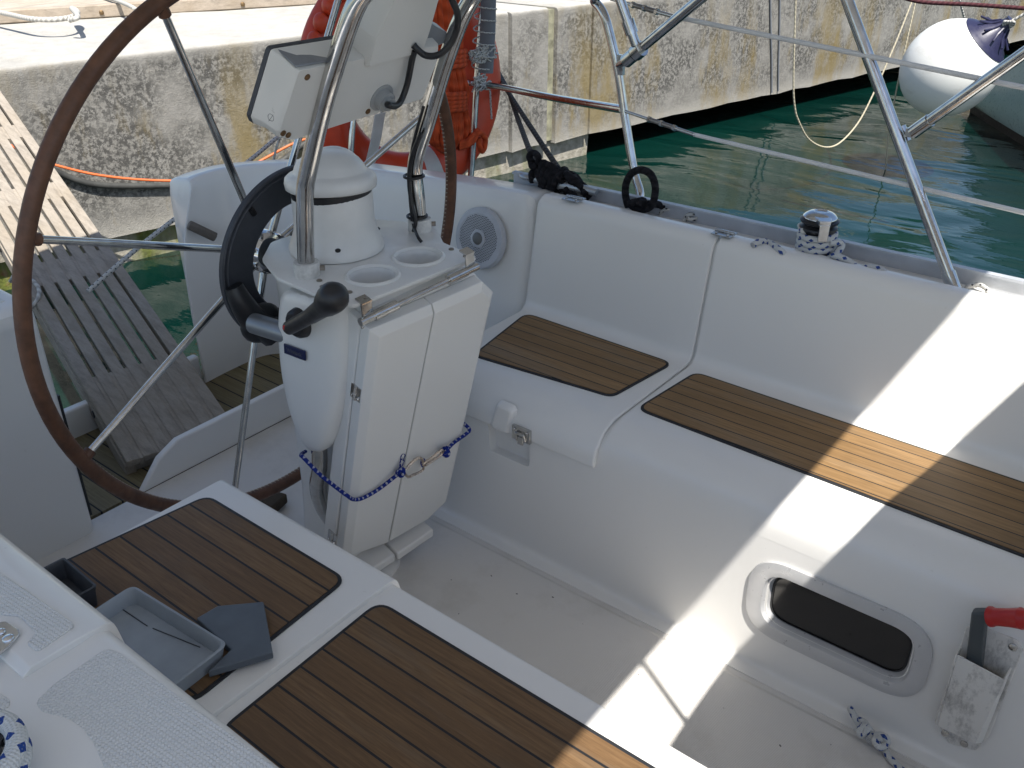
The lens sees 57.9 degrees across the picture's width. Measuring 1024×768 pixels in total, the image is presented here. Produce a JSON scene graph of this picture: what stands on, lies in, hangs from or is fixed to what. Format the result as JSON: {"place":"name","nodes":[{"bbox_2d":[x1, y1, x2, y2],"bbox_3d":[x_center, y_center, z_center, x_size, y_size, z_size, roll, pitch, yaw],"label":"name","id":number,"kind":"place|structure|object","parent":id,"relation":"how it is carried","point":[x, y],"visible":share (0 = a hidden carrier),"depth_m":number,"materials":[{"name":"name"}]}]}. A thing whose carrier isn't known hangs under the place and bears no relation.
{"place":"outdoors","nodes":[
{"label":"outdoors","id":0,"kind":"place"},
{"bbox_2d":[0,0,1023,290],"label":"quay wall","id":1,"kind":"structure","parent":0,"point":[140,114],"depth_m":6.80,"materials":[{"name":"concrete"}]},
{"bbox_2d":[11,138,304,181],"bbox_3d":[-1.940,-1.299,5.297,1.630,0.310,0.069,-12,31,-21],"label":"shore cable","id":2,"kind":"object","parent":1,"relation":"hanging from","point":[142,179],"visible":0.4,"depth_m":5.24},
{"bbox_2d":[0,0,316,23],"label":"pavement","id":3,"kind":"structure","parent":1,"relation":"on","point":[86,8],"depth_m":6.58,"materials":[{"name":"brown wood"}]},
{"bbox_2d":[0,6,80,22],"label":"mooring rope","id":4,"kind":"object","parent":3,"relation":"on","point":[75,16],"visible":1,"depth_m":5.72,"materials":[{"name":"white fabric"}]},
{"bbox_2d":[110,0,136,9],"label":"mooring rope","id":5,"kind":"object","parent":3,"relation":"on","point":[128,5],"visible":0.65,"depth_m":6.29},
{"bbox_2d":[54,141,304,188],"bbox_3d":[-1.935,-1.384,5.737,1.839,0.335,0.036,-22,36,-34],"label":"shore hose","id":6,"kind":"object","parent":1,"relation":"hanging from","point":[97,184],"visible":0.4,"depth_m":5.46,"materials":[{"name":"rubber"}]},
{"bbox_2d":[769,0,772,92],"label":"wall line","id":7,"kind":"object","parent":1,"relation":"attached to","point":[771,47],"visible":0.95,"depth_m":8.85,"materials":[{"name":"grey concrete"}]},
{"bbox_2d":[777,0,780,90],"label":"wall line","id":8,"kind":"object","parent":1,"relation":"attached to","point":[779,43],"visible":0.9,"depth_m":8.91,"materials":[{"name":"grey concrete"}]},
{"bbox_2d":[793,0,911,147],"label":"hanging rope","id":9,"kind":"object","parent":1,"relation":"hanging from","point":[808,138],"visible":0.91,"depth_m":6.76,"materials":[{"name":"fabric"}]},
{"bbox_2d":[885,3,915,169],"bbox_3d":[3.012,-2.328,7.180,0.094,1.424,0.013,-22,36,-34],"label":"hanging rope","id":10,"kind":"object","parent":1,"relation":"hanging from","point":[898,80],"visible":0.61,"depth_m":7.14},
{"bbox_2d":[958,0,964,17],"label":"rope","id":11,"kind":"object","parent":1,"relation":"attached to","point":[962,11],"visible":0.52,"depth_m":7.34,"materials":[{"name":"white fabric"}]},
{"bbox_2d":[5,40,1023,408],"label":"water","id":12,"kind":"structure","parent":0,"point":[967,154],"depth_m":7.39,"materials":[{"name":"teal liquid"}]},
{"bbox_2d":[0,159,1023,767],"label":"sailing yacht","id":13,"kind":"object","parent":12,"relation":"on","point":[722,493],"visible":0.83,"depth_m":1.93,"materials":[{"name":"white plastic"}]},
{"bbox_2d":[0,733,4,754],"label":"sheet winch","id":14,"kind":"object","parent":13,"relation":"on","point":[2,745],"visible":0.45,"depth_m":0.87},
{"bbox_2d":[0,709,32,767],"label":"genoa sheet","id":15,"kind":"object","parent":14,"relation":"on","point":[17,752],"visible":1,"depth_m":0.86,"materials":[{"name":"white fabric"}]},
{"bbox_2d":[44,558,97,606],"bbox_3d":[-0.753,0.348,1.514,0.115,0.041,0.112,21,35,33],"label":"plastic tray","id":16,"kind":"object","parent":13,"relation":"on","point":[67,573],"visible":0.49,"depth_m":1.55,"materials":[{"name":"black plastic"}]},
{"bbox_2d":[0,91,224,474],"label":"gangway","id":17,"kind":"object","parent":13,"relation":"on","point":[178,398],"visible":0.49,"depth_m":3.02,"materials":[{"name":"grey wood"}]},
{"bbox_2d":[8,275,41,309],"bbox_3d":[-1.636,-0.325,3.129,0.066,0.074,0.221,-23,36,-35],"label":"lashing rope","id":18,"kind":"object","parent":17,"relation":"attached to","point":[38,288],"visible":0.6,"depth_m":3.10,"materials":[{"name":"white fabric"}]},
{"bbox_2d":[86,136,278,292],"bbox_3d":[-1.110,-0.616,3.219,0.020,0.276,0.981,14,32,23],"label":"stern warp","id":19,"kind":"object","parent":17,"relation":"attached to","point":[109,272],"visible":0.65,"depth_m":3.06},
{"bbox_2d":[96,587,224,690],"bbox_3d":[-0.573,0.408,1.417,0.236,0.031,0.160,18,34,30],"label":"plastic tray","id":20,"kind":"object","parent":13,"relation":"on","point":[182,652],"visible":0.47,"depth_m":1.45,"materials":[{"name":"grey plastic"}]},
{"bbox_2d":[197,602,272,676],"bbox_3d":[-0.434,0.393,1.457,0.104,0.014,0.138,-12,31,-21],"label":"grey board","id":21,"kind":"object","parent":13,"relation":"on","point":[241,631],"visible":0.98,"depth_m":1.45,"materials":[{"name":"plastic"}]},
{"bbox_2d":[272,137,280,159],"bbox_3d":[-0.796,-0.811,3.202,0.008,0.175,0.137,21,35,33],"label":"thin line","id":22,"kind":"object","parent":13,"relation":"hanging from","point":[276,146],"visible":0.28,"depth_m":3.18,"materials":[{"name":"grey fabric"}]},
{"bbox_2d":[219,0,480,576],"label":"steering pedestal","id":23,"kind":"object","parent":13,"relation":"on","point":[333,255],"visible":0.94,"depth_m":1.77,"materials":[{"name":"white plastic"}]},
{"bbox_2d":[12,0,456,511],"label":"helm wheel","id":24,"kind":"object","parent":23,"relation":"attached to","point":[107,52],"visible":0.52,"depth_m":1.67,"materials":[{"name":"brown wood"}]},
{"bbox_2d":[247,0,460,139],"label":"instrument pod","id":25,"kind":"object","parent":23,"relation":"attached to","point":[395,54],"visible":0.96,"depth_m":1.52,"materials":[{"name":"plastic"}]},
{"bbox_2d":[324,247,492,569],"bbox_3d":[-0.233,0.088,1.988,0.290,0.820,0.365,25,38,38],"label":"cockpit table","id":26,"kind":"object","parent":23,"relation":"attached to","point":[413,355],"visible":0.94,"depth_m":1.89,"materials":[{"name":"white plastic"}]},
{"bbox_2d":[299,422,470,501],"bbox_3d":[-0.254,0.151,2.009,0.409,0.131,0.183,-13,31,-21],"label":"blue cord","id":27,"kind":"object","parent":26,"relation":"attached to","point":[444,451],"visible":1,"depth_m":1.99,"materials":[{"name":"fabric"}]},
{"bbox_2d":[456,207,505,269],"bbox_3d":[-0.089,-0.408,2.595,0.174,0.172,0.052,21,35,33],"label":"loudspeaker","id":28,"kind":"object","parent":13,"relation":"attached to","point":[481,232],"visible":0.91,"depth_m":2.58,"materials":[{"name":"grey plastic"}]},
{"bbox_2d":[347,0,644,196],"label":"stern pulpit","id":29,"kind":"object","parent":13,"relation":"attached to","point":[598,6],"visible":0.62,"depth_m":2.54,"materials":[{"name":"silver metal"}]},
{"bbox_2d":[366,112,384,162],"bbox_3d":[-0.479,-0.856,3.235,0.004,0.164,0.115,21,35,33],"label":"webbing strap","id":30,"kind":"object","parent":29,"relation":"hanging from","point":[377,130],"visible":0.8,"depth_m":3.23,"materials":[{"name":"grey fabric"}]},
{"bbox_2d":[301,0,500,174],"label":"lifebuoy","id":31,"kind":"object","parent":29,"relation":"hanging from","point":[316,26],"visible":0.19,"depth_m":3.41,"materials":[{"name":"orange plastic"}]},
{"bbox_2d":[429,0,487,154],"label":"rescue line","id":32,"kind":"object","parent":29,"relation":"hanging from","point":[457,91],"visible":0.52,"depth_m":3.26,"materials":[{"name":"orange fabric"}]},
{"bbox_2d":[468,0,498,118],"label":"coiled rope","id":33,"kind":"object","parent":29,"relation":"attached to","point":[483,53],"visible":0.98,"depth_m":3.34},
{"bbox_2d":[610,0,1023,90],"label":"lifeline","id":34,"kind":"object","parent":29,"relation":"attached to","point":[657,11],"visible":0.81,"depth_m":1.99,"materials":[{"name":"metal"}]},
{"bbox_2d":[624,110,1023,214],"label":"lifeline","id":35,"kind":"object","parent":29,"relation":"attached to","point":[649,119],"visible":1,"depth_m":2.10,"materials":[{"name":"metal"}]},
{"bbox_2d":[500,72,591,199],"bbox_3d":[-0.091,-1.552,4.634,0.174,0.436,4.786,-3,29,-5],"label":"stern line","id":36,"kind":"object","parent":13,"relation":"attached to","point":[551,173],"visible":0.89,"depth_m":2.56,"materials":[{"name":"black fabric"}]},
{"bbox_2d":[519,173,598,195],"bbox_3d":[0.124,-0.546,2.570,0.264,0.055,0.033,21,35,33],"label":"mooring cleat","id":37,"kind":"object","parent":13,"relation":"attached to","point":[592,191],"visible":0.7,"depth_m":2.52,"materials":[{"name":"silver metal"}]},
{"bbox_2d":[622,166,664,212],"bbox_3d":[0.339,-0.505,2.408,0.121,0.131,0.116,21,35,33],"label":"rope loop","id":38,"kind":"object","parent":13,"relation":"on","point":[641,204],"visible":0.99,"depth_m":2.38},
{"bbox_2d":[658,207,669,215],"bbox_3d":[0.408,-0.450,2.431,0.048,0.033,0.022,4,29,7],"label":"tie line","id":39,"kind":"object","parent":13,"relation":"on","point":[663,210],"visible":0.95,"depth_m":2.42,"materials":[{"name":"grey fabric"}]},
{"bbox_2d":[682,212,697,221],"bbox_3d":[0.461,-0.428,2.385,0.042,0.028,0.025,5,29,8],"label":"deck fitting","id":40,"kind":"object","parent":13,"relation":"on","point":[689,216],"visible":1,"depth_m":2.38,"materials":[{"name":"silver metal"}]},
{"bbox_2d":[615,0,1023,287],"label":"metal frame","id":41,"kind":"object","parent":13,"relation":"attached to","point":[900,135],"visible":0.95,"depth_m":1.96,"materials":[{"name":"metal"}]},
{"bbox_2d":[799,208,839,255],"bbox_3d":[0.698,-0.335,2.125,0.088,0.127,0.094,21,35,33],"label":"sheet winch","id":42,"kind":"object","parent":13,"relation":"on","point":[821,224],"visible":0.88,"depth_m":2.08,"materials":[{"name":"silver metal"}]},
{"bbox_2d":[750,238,845,257],"bbox_3d":[0.649,-0.298,2.112,0.209,0.071,0.064,7,30,12],"label":"genoa sheet","id":43,"kind":"object","parent":42,"relation":"attached to","point":[780,250],"visible":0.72,"depth_m":2.10,"materials":[{"name":"white fabric"}]},
{"bbox_2d":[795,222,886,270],"bbox_3d":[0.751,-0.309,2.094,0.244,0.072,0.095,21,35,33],"label":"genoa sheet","id":44,"kind":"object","parent":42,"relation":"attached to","point":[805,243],"visible":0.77,"depth_m":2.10,"materials":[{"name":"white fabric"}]},
{"bbox_2d":[847,706,903,767],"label":"knotted rope","id":45,"kind":"object","parent":13,"relation":"on","point":[879,741],"visible":1,"depth_m":1.79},
{"bbox_2d":[964,283,991,294],"bbox_3d":[0.983,-0.186,1.943,0.071,0.045,0.133,14,32,23],"label":"rope coil","id":46,"kind":"object","parent":13,"relation":"on","point":[985,288],"visible":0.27,"depth_m":1.99,"materials":[{"name":"white fabric"}]},
{"bbox_2d":[935,625,1022,749],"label":"winch handle pocket","id":47,"kind":"object","parent":13,"relation":"attached to","point":[970,704],"visible":0.99,"depth_m":1.63,"materials":[{"name":"white plastic"}]},
{"bbox_2d":[966,606,1023,667],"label":"winch crank","id":48,"kind":"object","parent":47,"relation":"in","point":[982,620],"visible":0.93,"depth_m":1.56,"materials":[{"name":"red plastic"}]},
{"bbox_2d":[970,49,1023,145],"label":"moored boat","id":49,"kind":"object","parent":12,"relation":"on","point":[1000,108],"visible":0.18,"depth_m":8.42,"materials":[{"name":"white plastic"}]},
{"bbox_2d":[899,13,1023,115],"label":"ball fender","id":50,"kind":"object","parent":49,"relation":"hanging from","point":[971,46],"visible":0.91,"depth_m":6.60,"materials":[{"name":"plastic"}]},
{"bbox_2d":[905,0,1023,10],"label":"mooring rope","id":51,"kind":"object","parent":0,"point":[973,4],"visible":1,"depth_m":5.22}
]}

